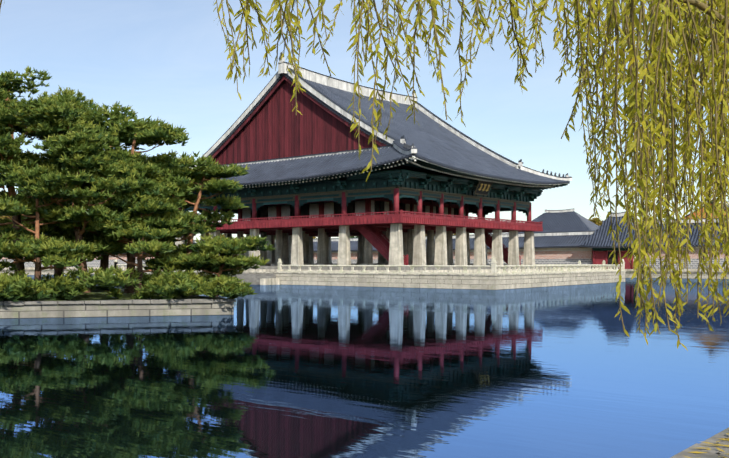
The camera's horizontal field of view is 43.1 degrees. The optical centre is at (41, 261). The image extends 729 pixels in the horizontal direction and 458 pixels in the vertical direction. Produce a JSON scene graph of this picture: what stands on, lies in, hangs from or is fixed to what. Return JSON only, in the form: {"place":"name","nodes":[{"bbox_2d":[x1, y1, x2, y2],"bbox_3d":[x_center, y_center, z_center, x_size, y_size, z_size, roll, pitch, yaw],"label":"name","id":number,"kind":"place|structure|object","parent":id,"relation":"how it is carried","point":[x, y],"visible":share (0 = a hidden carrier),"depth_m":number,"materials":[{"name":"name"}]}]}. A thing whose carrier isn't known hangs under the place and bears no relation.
{"place":"outdoors","nodes":[
{"label":"outdoors","id":0,"kind":"place"},
{"bbox_2d":[0,274,728,457],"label":"water","id":1,"kind":"structure","parent":0,"point":[316,371],"depth_m":17.03,"materials":[{"name":"blue liquid"}]},
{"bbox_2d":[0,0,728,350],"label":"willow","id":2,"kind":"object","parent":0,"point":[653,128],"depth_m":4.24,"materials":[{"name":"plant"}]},
{"bbox_2d":[0,269,728,278],"bbox_3d":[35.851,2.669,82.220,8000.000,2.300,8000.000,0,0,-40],"label":"ground","id":3,"kind":"structure","parent":0,"point":[692,276],"depth_m":120.97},
{"bbox_2d":[0,289,235,318],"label":"stone retaining wall","id":4,"kind":"structure","parent":3,"relation":"on","point":[96,303],"depth_m":36.10,"materials":[{"name":"stone"}]},
{"bbox_2d":[0,65,275,301],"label":"pine","id":5,"kind":"object","parent":4,"relation":"on","point":[89,141],"depth_m":39.34,"materials":[{"name":"green plant"}]},
{"bbox_2d":[0,186,664,268],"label":"distant trees","id":6,"kind":"object","parent":3,"relation":"on","point":[594,221],"depth_m":232.81,"materials":[{"name":"green plant"}]},
{"bbox_2d":[0,197,728,271],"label":"background buildings","id":7,"kind":"structure","parent":3,"relation":"on","point":[567,236],"depth_m":141.12,"materials":[{"name":"tile"}]},
{"bbox_2d":[0,269,728,457],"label":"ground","id":8,"kind":"structure","parent":3,"relation":"on","point":[714,452],"depth_m":6.13,"materials":[{"name":"beige stone"}]},
{"bbox_2d":[685,433,728,457],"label":"leaf litter","id":9,"kind":"object","parent":8,"relation":"on","point":[712,444],"visible":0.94,"depth_m":6.06,"materials":[{"name":"yellow plant"}]},
{"bbox_2d":[114,266,625,289],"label":"stone platform","id":10,"kind":"structure","parent":3,"relation":"on","point":[266,275],"depth_m":81.10,"materials":[{"name":"stone"}]},
{"bbox_2d":[175,223,534,265],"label":"stone pillars","id":11,"kind":"structure","parent":10,"relation":"on","point":[295,247],"depth_m":95.11,"materials":[{"name":"grey stone"}]},
{"bbox_2d":[196,210,542,264],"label":"pavilion deck and stairs","id":12,"kind":"structure","parent":11,"relation":"on","point":[370,228],"depth_m":90.11,"materials":[{"name":"red wood"}]},
{"bbox_2d":[178,156,569,222],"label":"timber pavilion hall","id":13,"kind":"structure","parent":12,"relation":"on","point":[385,190],"depth_m":91.13,"materials":[{"name":"green wood"}]},
{"bbox_2d":[189,52,571,187],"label":"pavilion roof","id":14,"kind":"structure","parent":13,"relation":"on","point":[269,135],"depth_m":94.77,"materials":[{"name":"grey tile"}]},
{"bbox_2d":[114,258,624,274],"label":"stone railing","id":15,"kind":"object","parent":10,"relation":"on","point":[493,265],"visible":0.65,"depth_m":79.95,"materials":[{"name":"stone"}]},
{"bbox_2d":[503,260,604,269],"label":"stone bridge","id":16,"kind":"structure","parent":3,"relation":"on","point":[579,262],"depth_m":125.72,"materials":[{"name":"grey stone"}]},
{"bbox_2d":[0,0,728,239],"label":"sky","id":17,"kind":"structure","parent":0,"point":[167,60],"materials":[{"name":"blue"}]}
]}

